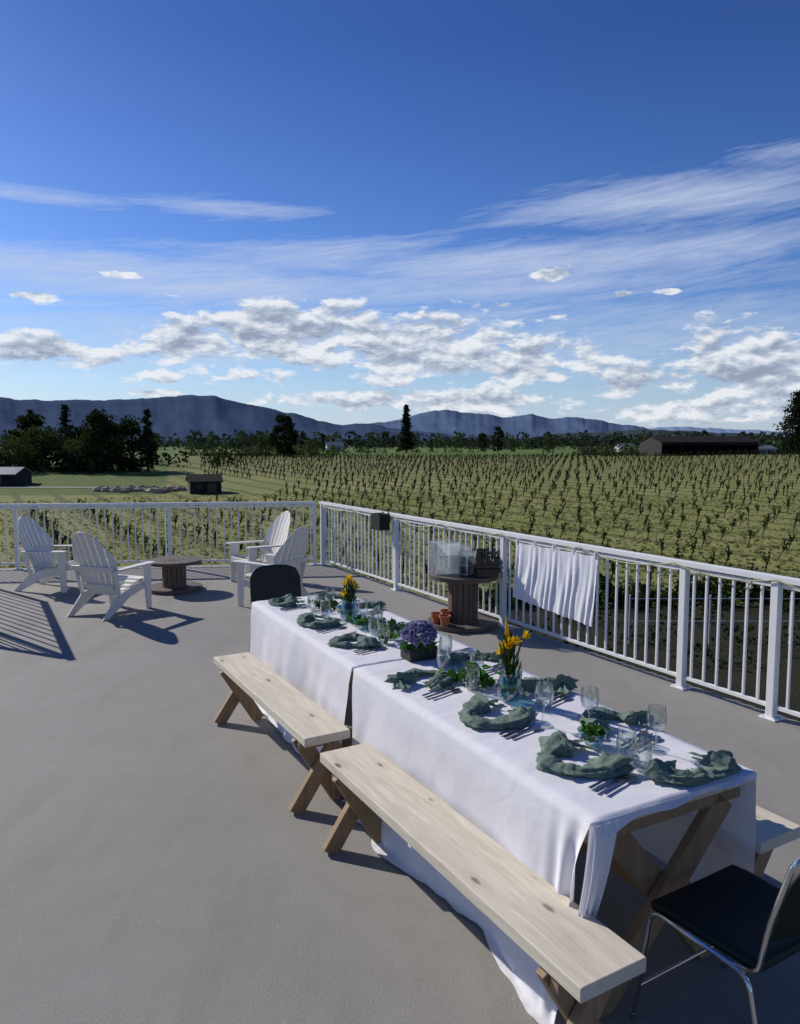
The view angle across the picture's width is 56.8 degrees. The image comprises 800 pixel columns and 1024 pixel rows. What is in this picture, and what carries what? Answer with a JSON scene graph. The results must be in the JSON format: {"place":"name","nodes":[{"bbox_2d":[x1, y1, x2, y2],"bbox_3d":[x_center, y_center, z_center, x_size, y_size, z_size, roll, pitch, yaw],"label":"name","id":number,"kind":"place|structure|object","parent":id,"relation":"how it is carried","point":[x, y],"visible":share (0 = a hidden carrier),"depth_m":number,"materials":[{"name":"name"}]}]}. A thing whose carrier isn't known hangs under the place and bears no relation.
{"place":"outdoors","nodes":[
{"label":"outdoors","id":0,"kind":"place"},
{"bbox_2d":[0,395,459,444],"bbox_3d":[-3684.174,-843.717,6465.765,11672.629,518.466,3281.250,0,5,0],"label":"mountain","id":1,"kind":"structure","parent":0,"point":[181,416],"depth_m":6631.07,"materials":[{"name":"stone"}]},
{"bbox_2d":[0,445,799,721],"bbox_3d":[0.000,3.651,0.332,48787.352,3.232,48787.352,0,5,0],"label":"ground","id":2,"kind":"structure","parent":0,"point":[233,485],"depth_m":57.75,"materials":[{"name":"green plant"}]},
{"bbox_2d":[0,467,33,485],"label":"shed","id":3,"kind":"structure","parent":2,"relation":"on","point":[13,476],"depth_m":86.79,"materials":[{"name":"grey wood"}]},
{"bbox_2d":[0,434,46,468],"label":"tree","id":4,"kind":"object","parent":2,"relation":"on","point":[6,454],"visible":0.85,"depth_m":107.55,"materials":[{"name":"green plant"}]},
{"bbox_2d":[2,412,55,467],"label":"tree","id":5,"kind":"object","parent":2,"relation":"on","point":[28,420],"visible":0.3,"depth_m":116.15,"materials":[{"name":"green plant"}]},
{"bbox_2d":[11,424,81,471],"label":"tree","id":6,"kind":"object","parent":2,"relation":"on","point":[49,440],"visible":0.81,"depth_m":110.60,"materials":[{"name":"green plant"}]},
{"bbox_2d":[52,404,72,465],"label":"pine tree","id":7,"kind":"object","parent":2,"relation":"on","point":[63,419],"visible":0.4,"depth_m":115.74,"materials":[{"name":"green plant"}]},
{"bbox_2d":[48,425,104,466],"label":"tree","id":8,"kind":"object","parent":2,"relation":"on","point":[70,434],"visible":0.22,"depth_m":113.97,"materials":[{"name":"green plant"}]},
{"bbox_2d":[53,433,105,472],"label":"tree","id":9,"kind":"object","parent":2,"relation":"on","point":[74,443],"visible":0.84,"depth_m":109.23,"materials":[{"name":"green plant"}]},
{"bbox_2d":[0,486,187,488],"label":"gravel lane","id":10,"kind":"structure","parent":2,"relation":"on","point":[43,487],"depth_m":83.76,"materials":[{"name":"gravel"}]},
{"bbox_2d":[77,408,132,471],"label":"tree","id":11,"kind":"object","parent":2,"relation":"on","point":[99,421],"visible":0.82,"depth_m":110.87,"materials":[{"name":"green plant"}]},
{"bbox_2d":[2,449,242,473],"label":"shrub hedge","id":12,"kind":"object","parent":2,"relation":"on","point":[165,454],"visible":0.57,"depth_m":112.06,"materials":[{"name":"green plant"}]},
{"bbox_2d":[103,414,159,470],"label":"tree","id":13,"kind":"object","parent":2,"relation":"on","point":[130,428],"visible":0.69,"depth_m":112.97,"materials":[{"name":"green plant"}]},
{"bbox_2d":[92,485,186,492],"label":"rock pile","id":14,"kind":"object","parent":2,"relation":"on","point":[140,488],"visible":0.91,"depth_m":78.31,"materials":[{"name":"stone"}]},
{"bbox_2d":[134,408,162,470],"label":"pine tree","id":15,"kind":"object","parent":2,"relation":"on","point":[145,436],"visible":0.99,"depth_m":112.16,"materials":[{"name":"green plant"}]},
{"bbox_2d":[185,474,223,493],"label":"shed","id":16,"kind":"structure","parent":2,"relation":"on","point":[203,483],"depth_m":75.62,"materials":[{"name":"brown wood"}]},
{"bbox_2d":[197,483,216,493],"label":"door and window","id":17,"kind":"structure","parent":16,"relation":"in","point":[211,487],"depth_m":75.61,"materials":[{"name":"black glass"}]},
{"bbox_2d":[255,433,274,454],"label":"tree","id":18,"kind":"object","parent":2,"relation":"on","point":[263,446],"visible":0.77,"depth_m":202.95,"materials":[{"name":"green plant"}]},
{"bbox_2d":[266,414,298,455],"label":"tree","id":19,"kind":"object","parent":2,"relation":"on","point":[290,435],"visible":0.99,"depth_m":197.81,"materials":[{"name":"green plant"}]},
{"bbox_2d":[304,438,323,455],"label":"tree","id":20,"kind":"object","parent":2,"relation":"on","point":[313,445],"visible":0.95,"depth_m":208.61,"materials":[{"name":"green plant"}]},
{"bbox_2d":[325,442,343,451],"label":"farmhouse","id":21,"kind":"object","parent":2,"relation":"on","point":[340,445],"visible":0.61,"depth_m":314.43,"materials":[{"name":"white"}]},
{"bbox_2d":[352,435,366,451],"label":"tree","id":22,"kind":"object","parent":2,"relation":"on","point":[359,441],"visible":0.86,"depth_m":308.25,"materials":[{"name":"green plant"}]},
{"bbox_2d":[0,427,799,454],"bbox_3d":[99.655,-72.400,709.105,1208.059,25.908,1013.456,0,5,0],"label":"distant treeline","id":23,"kind":"object","parent":2,"relation":"on","point":[200,442],"visible":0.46,"depth_m":466.13,"materials":[{"name":"green plant"}]},
{"bbox_2d":[396,404,415,452],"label":"cypress tree","id":24,"kind":"object","parent":2,"relation":"on","point":[406,439],"visible":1,"depth_m":257.74,"materials":[{"name":"green plant"}]},
{"bbox_2d":[28,448,799,588],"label":"vineyard","id":25,"kind":"object","parent":2,"relation":"on","point":[331,455],"visible":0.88,"depth_m":73.52,"materials":[{"name":"green plant"}]},
{"bbox_2d":[477,433,488,451],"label":"tree","id":26,"kind":"object","parent":2,"relation":"on","point":[481,438],"visible":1,"depth_m":298.35,"materials":[{"name":"green plant"}]},
{"bbox_2d":[188,443,799,455],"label":"hedgerow","id":27,"kind":"object","parent":2,"relation":"on","point":[299,451],"visible":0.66,"depth_m":219.02,"materials":[{"name":"green plant"}]},
{"bbox_2d":[491,425,504,451],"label":"tree","id":28,"kind":"object","parent":2,"relation":"on","point":[497,443],"visible":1,"depth_m":297.78,"materials":[{"name":"green plant"}]},
{"bbox_2d":[506,437,516,451],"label":"tree","id":29,"kind":"object","parent":2,"relation":"on","point":[511,448],"visible":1,"depth_m":318.19,"materials":[{"name":"green plant"}]},
{"bbox_2d":[542,434,557,451],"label":"tree","id":30,"kind":"object","parent":2,"relation":"on","point":[545,443],"visible":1,"depth_m":298.01,"materials":[{"name":"green plant"}]},
{"bbox_2d":[577,447,614,454],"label":"shed","id":31,"kind":"structure","parent":2,"relation":"on","point":[586,448],"depth_m":231.80,"materials":[{"name":"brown wood"}]},
{"bbox_2d":[614,443,635,450],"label":"farmhouse","id":32,"kind":"object","parent":2,"relation":"on","point":[621,445],"visible":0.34,"depth_m":327.07,"materials":[{"name":"white"}]},
{"bbox_2d":[479,564,799,668],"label":"hedge","id":33,"kind":"object","parent":2,"relation":"on","point":[754,591],"visible":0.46,"depth_m":23.91,"materials":[{"name":"green plant"}]},
{"bbox_2d":[639,436,758,455],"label":"barn","id":34,"kind":"structure","parent":2,"relation":"on","point":[649,445],"depth_m":169.52,"materials":[{"name":"brown wood"}]},
{"bbox_2d":[628,595,799,643],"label":"fence","id":35,"kind":"object","parent":2,"relation":"on","point":[709,621],"visible":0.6,"depth_m":19.32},
{"bbox_2d":[759,445,777,454],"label":"lean to shed","id":36,"kind":"object","parent":2,"relation":"on","point":[768,447],"visible":0.33,"depth_m":177.08,"materials":[{"name":"white"}]},
{"bbox_2d":[771,389,799,454],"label":"pine tree","id":37,"kind":"object","parent":2,"relation":"on","point":[792,421],"visible":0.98,"depth_m":179.10,"materials":[{"name":"green plant"}]},
{"bbox_3d":[-1.110,3.448,4.514,16.104,3.115,15.723,0,5,0],"label":"building","id":38,"kind":"object","parent":2,"relation":"on","visible":0},
{"bbox_2d":[0,563,799,1023],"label":"deck","id":39,"kind":"structure","parent":38,"relation":"on","point":[164,859],"depth_m":3.62,"materials":[{"name":"concrete"}]},
{"bbox_2d":[14,516,74,592],"bbox_3d":[-4.856,0.560,10.302,0.833,1.011,0.750,1,5,8],"label":"adirondack chair","id":40,"kind":"object","parent":39,"relation":"on","point":[37,551],"visible":0.82,"depth_m":10.19,"materials":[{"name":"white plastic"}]},
{"bbox_2d":[67,532,155,620],"bbox_3d":[-3.481,0.695,8.826,0.750,1.011,0.833,2,6,21],"label":"adirondack chair","id":41,"kind":"object","parent":39,"relation":"on","point":[104,578],"visible":1,"depth_m":8.64,"materials":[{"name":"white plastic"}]},
{"bbox_2d":[0,501,318,569],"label":"railing","id":42,"kind":"object","parent":39,"relation":"on","point":[15,508],"visible":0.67,"depth_m":12.06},
{"bbox_2d":[145,556,202,594],"bbox_3d":[-3.120,0.860,10.220,0.755,0.420,0.755,-2,5,-17],"label":"cable spool table","id":43,"kind":"object","parent":39,"relation":"on","point":[174,581],"visible":0.94,"depth_m":10.08,"materials":[{"name":"brown wood"}]},
{"bbox_2d":[226,511,290,581],"bbox_3d":[-1.996,0.512,10.827,0.833,1.011,0.750,-4,7,-40],"label":"adirondack chair","id":44,"kind":"object","parent":39,"relation":"on","point":[276,535],"visible":0.71,"depth_m":10.89,"materials":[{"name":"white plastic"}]},
{"bbox_2d":[232,526,309,605],"bbox_3d":[-1.531,0.659,9.219,0.833,1.011,0.750,3,6,30],"label":"adirondack chair","id":45,"kind":"object","parent":39,"relation":"on","point":[293,547],"visible":0.51,"depth_m":9.11,"materials":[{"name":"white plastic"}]},
{"bbox_2d":[249,564,300,652],"bbox_3d":[-1.067,0.957,6.584,0.526,0.901,0.590,-2,6,-19],"label":"stacking chair","id":46,"kind":"object","parent":39,"relation":"on","point":[268,582],"visible":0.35,"depth_m":6.78,"materials":[{"name":"black plastic"}]},
{"bbox_2d":[213,652,349,813],"bbox_3d":[-0.814,1.358,4.725,0.353,0.481,1.740,-3,6,-29],"label":"wooden bench","id":47,"kind":"object","parent":39,"relation":"on","point":[303,720],"visible":0.96,"depth_m":4.34,"materials":[{"name":"brown wood"}]},
{"bbox_2d":[349,660,398,686],"bbox_3d":[-0.351,1.171,5.213,0.794,0.791,1.878,-3,6,-28],"label":"dining table","id":48,"kind":"object","parent":39,"relation":"on","point":[351,679],"visible":0.11,"depth_m":4.24,"materials":[{"name":"brown wood"}]},
{"bbox_2d":[250,595,475,798],"bbox_3d":[-0.380,1.141,5.237,0.995,0.755,2.045,-3,6,-28],"label":"tablecloth","id":49,"kind":"object","parent":48,"relation":"on","point":[312,665],"visible":0.42,"depth_m":4.88,"materials":[{"name":"white fabric"}]},
{"bbox_2d":[268,593,304,606],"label":"napkin","id":50,"kind":"object","parent":49,"relation":"on","point":[290,600],"visible":1,"depth_m":5.70,"materials":[{"name":"fabric"}]},
{"bbox_2d":[279,604,307,610],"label":"cutlery","id":51,"kind":"object","parent":49,"relation":"on","point":[296,607],"visible":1,"depth_m":5.60,"materials":[{"name":"metal"}]},
{"bbox_2d":[296,611,341,628],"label":"napkin","id":52,"kind":"object","parent":49,"relation":"on","point":[304,619],"visible":1,"depth_m":5.05,"materials":[{"name":"fabric"}]},
{"bbox_2d":[307,599,345,610],"bbox_3d":[-0.548,0.698,5.577,0.306,0.083,0.252,0,5,1],"label":"leaf sprig","id":53,"kind":"object","parent":49,"relation":"on","point":[325,603],"visible":0.89,"depth_m":5.56,"materials":[{"name":"green plant"}]},
{"bbox_2d":[315,625,344,631],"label":"cutlery","id":54,"kind":"object","parent":49,"relation":"on","point":[337,627],"visible":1,"depth_m":4.95,"materials":[{"name":"metal"}]},
{"bbox_2d":[317,592,356,599],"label":"napkin","id":55,"kind":"object","parent":49,"relation":"on","point":[324,595],"visible":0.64,"depth_m":5.92,"materials":[{"name":"fabric"}]},
{"bbox_2d":[340,574,359,617],"bbox_3d":[-0.366,0.600,5.220,0.144,0.319,0.170,4,7,39],"label":"flower vase","id":56,"kind":"object","parent":49,"relation":"on","point":[349,593],"visible":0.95,"depth_m":5.20,"materials":[{"name":"yellow glass"}]},
{"bbox_2d":[328,631,382,647],"bbox_3d":[-0.271,0.785,4.628,0.345,0.063,0.291,1,5,8],"label":"napkin","id":57,"kind":"object","parent":49,"relation":"on","point":[364,641],"visible":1,"depth_m":4.53,"materials":[{"name":"fabric"}]},
{"bbox_2d":[339,611,378,630],"bbox_3d":[-0.287,0.746,5.106,0.301,0.073,0.423,-3,6,-28],"label":"leaf sprig","id":58,"kind":"object","parent":49,"relation":"on","point":[364,621],"visible":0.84,"depth_m":5.07,"materials":[{"name":"green plant"}]},
{"bbox_2d":[337,600,386,609],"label":"napkin","id":59,"kind":"object","parent":49,"relation":"on","point":[377,605],"visible":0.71,"depth_m":5.60,"materials":[{"name":"fabric"}]},
{"bbox_2d":[353,644,385,653],"bbox_3d":[-0.177,0.826,4.462,0.235,0.006,0.094,-5,7,-45],"label":"cutlery","id":60,"kind":"object","parent":49,"relation":"on","point":[377,647],"visible":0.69,"depth_m":4.45,"materials":[{"name":"metal"}]},
{"bbox_2d":[350,616,402,631],"bbox_3d":[-0.134,0.750,4.979,0.284,0.079,0.341,-4,7,-39],"label":"leaf sprig","id":61,"kind":"object","parent":49,"relation":"on","point":[382,624],"visible":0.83,"depth_m":4.95,"materials":[{"name":"green plant"}]},
{"bbox_2d":[379,627,401,643],"bbox_3d":[-0.040,0.777,4.656,0.191,0.082,0.185,1,5,6],"label":"leaf sprig","id":62,"kind":"object","parent":49,"relation":"on","point":[385,637],"visible":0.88,"depth_m":4.64,"materials":[{"name":"green plant"}]},
{"bbox_2d":[388,622,410,633],"bbox_3d":[0.051,0.759,4.915,0.311,0.063,0.244,-3,6,-28],"label":"leaf sprig","id":63,"kind":"object","parent":49,"relation":"on","point":[393,628],"visible":0.22,"depth_m":4.86,"materials":[{"name":"plant"}]},
{"bbox_2d":[428,568,497,632],"bbox_3d":[0.700,0.961,8.221,0.785,0.580,0.785,4,7,38],"label":"cable spool table","id":64,"kind":"object","parent":39,"relation":"on","point":[466,617],"visible":0.73,"depth_m":8.07,"materials":[{"name":"brown wood"}]},
{"bbox_2d":[430,612,442,623],"bbox_3d":[0.400,1.161,8.098,0.136,0.110,0.136,0,5,0],"label":"terracotta pot","id":65,"kind":"object","parent":64,"relation":"on","point":[435,618],"visible":0.94,"depth_m":8.06,"materials":[{"name":"ceramic"}]},
{"bbox_2d":[439,614,450,625],"bbox_3d":[0.485,1.171,7.989,0.132,0.110,0.132,0,5,0],"label":"terracotta pot","id":66,"kind":"object","parent":64,"relation":"on","point":[444,619],"visible":1,"depth_m":7.95,"materials":[{"name":"ceramic"}]},
{"bbox_2d":[470,548,499,572],"bbox_3d":[0.960,0.541,8.283,0.302,0.248,0.240,-1,5,-14],"label":"plastic crate","id":67,"kind":"object","parent":64,"relation":"on","point":[479,551],"visible":0.38,"depth_m":8.20,"materials":[{"name":"plastic"}]},
{"bbox_2d":[473,552,498,576],"bbox_3d":[0.930,0.566,8.014,0.246,0.248,0.200,-1,5,-9],"label":"plastic crate","id":68,"kind":"object","parent":64,"relation":"on","point":[486,566],"visible":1,"depth_m":7.93,"materials":[{"name":"plastic"}]},
{"bbox_2d":[320,743,645,1023],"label":"wooden bench","id":69,"kind":"object","parent":39,"relation":"on","point":[587,963],"visible":0.92,"depth_m":2.62,"materials":[{"name":"brown wood"}]},
{"bbox_2d":[319,501,799,721],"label":"railing","id":70,"kind":"object","parent":39,"relation":"on","point":[771,705],"visible":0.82,"depth_m":6.56,"materials":[{"name":"metal"}]},
{"bbox_2d":[371,511,389,530],"bbox_3d":[-0.273,0.121,10.289,0.169,0.246,0.262,-3,6,-30],"label":"hanging planter","id":71,"kind":"object","parent":70,"relation":"hanging from","point":[380,521],"visible":1,"depth_m":10.19,"materials":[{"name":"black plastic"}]},
{"bbox_2d":[513,538,596,626],"bbox_3d":[1.510,0.673,7.333,0.060,0.700,1.190,-3,6,-30],"label":"hanging cloth","id":72,"kind":"object","parent":70,"relation":"hanging from","point":[557,581],"visible":1,"depth_m":7.27,"materials":[{"name":"white fabric"}]},
{"bbox_2d":[321,503,799,589],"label":"string lights","id":73,"kind":"object","parent":70,"relation":"attached to","point":[699,577],"visible":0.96,"depth_m":6.51},
{"bbox_2d":[580,778,752,1017],"bbox_3d":[0.556,1.327,3.494,0.794,0.791,1.878,-3,6,-28],"label":"dining table","id":74,"kind":"object","parent":39,"relation":"on","point":[634,865],"visible":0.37,"depth_m":2.71,"materials":[{"name":"brown wood"}]},
{"bbox_2d":[342,651,756,1023],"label":"tablecloth","id":75,"kind":"object","parent":74,"relation":"on","point":[505,793],"visible":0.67,"depth_m":3.00,"materials":[{"name":"white fabric"}]},
{"bbox_2d":[384,668,452,688],"bbox_3d":[0.118,0.852,3.853,0.287,0.070,0.348,3,6,33],"label":"napkin","id":76,"kind":"object","parent":75,"relation":"on","point":[402,680],"visible":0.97,"depth_m":3.81,"materials":[{"name":"fabric"}]},
{"bbox_2d":[400,620,438,661],"bbox_3d":[0.116,0.734,4.296,0.240,0.224,0.210,-3,6,-28],"label":"hydrangea planter","id":77,"kind":"object","parent":75,"relation":"on","point":[422,646],"visible":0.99,"depth_m":4.24,"materials":[{"name":"purple plant"}]},
{"bbox_2d":[422,684,460,698],"bbox_3d":[0.209,0.897,3.686,0.235,0.006,0.094,-5,7,-45],"label":"cutlery","id":78,"kind":"object","parent":75,"relation":"on","point":[453,689],"visible":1,"depth_m":3.69,"materials":[{"name":"metal"}]},
{"bbox_2d":[436,646,450,668],"bbox_3d":[0.240,0.803,4.095,0.081,0.119,0.080,0,5,0],"label":"drinking glass","id":79,"kind":"object","parent":75,"relation":"on","point":[441,666],"visible":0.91,"depth_m":4.09,"materials":[{"name":"glass"}]},
{"bbox_2d":[445,647,476,655],"bbox_3d":[0.360,0.834,4.383,0.235,0.006,0.094,-4,7,-39],"label":"cutlery","id":80,"kind":"object","parent":75,"relation":"on","point":[464,650],"visible":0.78,"depth_m":4.41,"materials":[{"name":"metal"}]},
{"bbox_2d":[438,660,489,681],"bbox_3d":[0.311,0.831,3.849,0.288,0.105,0.132,5,7,42],"label":"leaf sprig","id":81,"kind":"object","parent":75,"relation":"on","point":[459,675],"visible":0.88,"depth_m":3.80,"materials":[{"name":"green plant"}]},
{"bbox_2d":[439,651,515,666],"bbox_3d":[0.442,0.824,4.224,0.464,0.060,0.230,-1,5,-13],"label":"napkin","id":82,"kind":"object","parent":75,"relation":"on","point":[461,657],"visible":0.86,"depth_m":4.23,"materials":[{"name":"fabric"}]},
{"bbox_2d":[448,650,507,689],"bbox_3d":[0.422,0.800,3.780,0.337,0.206,0.172,5,7,43],"label":"leaf sprig","id":83,"kind":"object","parent":75,"relation":"on","point":[484,681],"visible":0.91,"depth_m":3.79,"materials":[{"name":"green plant"}]},
{"bbox_2d":[481,663,504,673],"bbox_3d":[0.510,0.863,4.057,0.235,0.006,0.094,-4,7,-39],"label":"cutlery","id":84,"kind":"object","parent":75,"relation":"on","point":[497,667],"visible":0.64,"depth_m":4.07,"materials":[{"name":"metal"}]},
{"bbox_2d":[458,691,535,728],"bbox_3d":[0.423,0.899,3.359,0.343,0.065,0.378,4,7,37],"label":"napkin","id":85,"kind":"object","parent":75,"relation":"on","point":[480,703],"visible":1,"depth_m":3.30,"materials":[{"name":"fabric"}]},
{"bbox_2d":[496,629,530,700],"bbox_3d":[0.534,0.731,3.573,0.144,0.356,0.183,-3,6,-28],"label":"flower vase","id":86,"kind":"object","parent":75,"relation":"on","point":[510,643],"visible":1,"depth_m":3.55,"materials":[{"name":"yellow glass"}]},
{"bbox_2d":[505,616,508,666],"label":"flower","id":87,"kind":"object","parent":86,"relation":"in","point":[506,630],"visible":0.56,"depth_m":3.60,"materials":[{"name":"yellow plant"}]},
{"bbox_2d":[499,720,540,738],"bbox_3d":[0.523,0.942,3.197,0.235,0.006,0.094,-5,7,-45],"label":"cutlery","id":88,"kind":"object","parent":75,"relation":"on","point":[533,726],"visible":1,"depth_m":3.19,"materials":[{"name":"metal"}]},
{"bbox_2d":[505,674,578,695],"bbox_3d":[0.719,0.860,3.733,0.397,0.077,0.263,-3,6,-28],"label":"napkin","id":89,"kind":"object","parent":75,"relation":"on","point":[562,683],"visible":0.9,"depth_m":3.73,"materials":[{"name":"fabric"}]},
{"bbox_2d":[534,684,552,723],"bbox_3d":[0.632,0.845,3.262,0.080,0.183,0.080,0,5,0],"label":"drinking glass","id":90,"kind":"object","parent":75,"relation":"on","point":[541,721],"visible":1,"depth_m":3.26,"materials":[{"name":"glass"}]},
{"bbox_2d":[534,692,571,707],"bbox_3d":[0.744,0.907,3.571,0.235,0.006,0.094,-5,7,-45],"label":"cutlery","id":91,"kind":"object","parent":75,"relation":"on","point":[564,697],"visible":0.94,"depth_m":3.58,"materials":[{"name":"metal"}]},
{"bbox_2d":[536,730,634,778],"bbox_3d":[0.721,0.939,2.899,0.368,0.071,0.371,1,5,13],"label":"napkin","id":92,"kind":"object","parent":75,"relation":"on","point":[559,743],"visible":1,"depth_m":2.81,"materials":[{"name":"fabric"}]},
{"bbox_2d":[577,728,607,744],"bbox_3d":[0.793,0.928,3.048,0.124,0.058,0.124,0,5,0],"label":"glass bowl","id":93,"kind":"object","parent":75,"relation":"on","point":[589,741],"visible":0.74,"depth_m":3.03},
{"bbox_2d":[579,720,609,742],"bbox_3d":[0.796,0.905,3.051,0.103,0.084,0.127,-2,5,-18],"label":"succulent","id":94,"kind":"object","parent":93,"relation":"in","point":[593,732],"visible":1,"depth_m":3.03,"materials":[{"name":"green plant"}]},
{"bbox_2d":[588,774,637,794],"bbox_3d":[0.784,0.986,2.704,0.235,0.006,0.094,-5,7,-42],"label":"cutlery","id":95,"kind":"object","parent":75,"relation":"on","point":[632,778],"visible":0.71,"depth_m":2.69,"materials":[{"name":"metal"}]},
{"bbox_2d":[579,706,664,731],"bbox_3d":[0.955,0.909,3.290,0.370,0.059,0.287,-2,5,-19],"label":"napkin","id":96,"kind":"object","parent":75,"relation":"on","point":[599,714],"visible":0.84,"depth_m":3.28,"materials":[{"name":"fabric"}]},
{"bbox_2d":[620,730,660,750],"bbox_3d":[1.004,0.952,3.078,0.235,0.006,0.094,-5,7,-45],"label":"cutlery","id":97,"kind":"object","parent":75,"relation":"on","point":[653,738],"visible":0.95,"depth_m":3.09,"materials":[{"name":"metal"}]},
{"bbox_2d":[646,705,666,749],"bbox_3d":[1.032,0.871,2.976,0.080,0.183,0.080,0,5,0],"label":"drinking glass","id":98,"kind":"object","parent":75,"relation":"on","point":[654,728],"visible":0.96,"depth_m":2.97,"materials":[{"name":"glass"}]},
{"bbox_2d":[632,749,740,786],"bbox_3d":[1.094,0.945,2.807,0.426,0.075,0.242,-3,6,-28],"label":"napkin","id":99,"kind":"object","parent":75,"relation":"on","point":[721,763],"visible":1,"depth_m":2.74,"materials":[{"name":"fabric"}]},
{"bbox_2d":[630,858,799,1023],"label":"stacking chair","id":100,"kind":"object","parent":39,"relation":"on","point":[749,921],"visible":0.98,"depth_m":2.42,"materials":[{"name":"black plastic"}]},
{"bbox_2d":[754,805,799,877],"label":"wooden bench","id":101,"kind":"object","parent":39,"relation":"on","point":[773,831],"visible":0.25,"depth_m":2.99,"materials":[{"name":"brown wood"}]},
{"bbox_2d":[0,0,799,431],"label":"sky","id":102,"kind":"structure","parent":0,"point":[340,212],"materials":[{"name":"blue"}]},
{"bbox_2d":[371,410,648,438],"bbox_3d":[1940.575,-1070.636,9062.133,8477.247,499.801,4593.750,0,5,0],"label":"mountain","id":103,"kind":"structure","parent":0,"point":[448,422],"depth_m":9336.30,"materials":[{"name":"stone"}]},
{"bbox_2d":[376,429,780,445],"bbox_3d":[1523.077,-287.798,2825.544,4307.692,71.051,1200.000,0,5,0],"label":"hill","id":104,"kind":"structure","parent":0,"point":[639,431],"depth_m":3051.06,"materials":[{"name":"plant"}]},
{"bbox_2d":[648,426,784,436],"bbox_3d":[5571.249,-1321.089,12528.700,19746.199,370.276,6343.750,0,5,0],"label":"mountain","id":105,"kind":"structure","parent":0,"point":[713,430],"depth_m":13857.62,"materials":[{"name":"stone"}]},
{"bbox_3d":[0.730,0.555,8.064,0.210,0.262,0.179,1,5,6],"label":"plastic bin","id":106,"kind":"object","parent":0,"visible":0},
{"bbox_2d":[460,556,473,573],"bbox_3d":[0.730,0.581,8.066,0.162,0.185,0.072,0,5,0],"label":"cup stack","id":107,"kind":"object","parent":106,"relation":"in","point":[470,564],"visible":1,"depth_m":8.04,"materials":[{"name":"clear plastic"}]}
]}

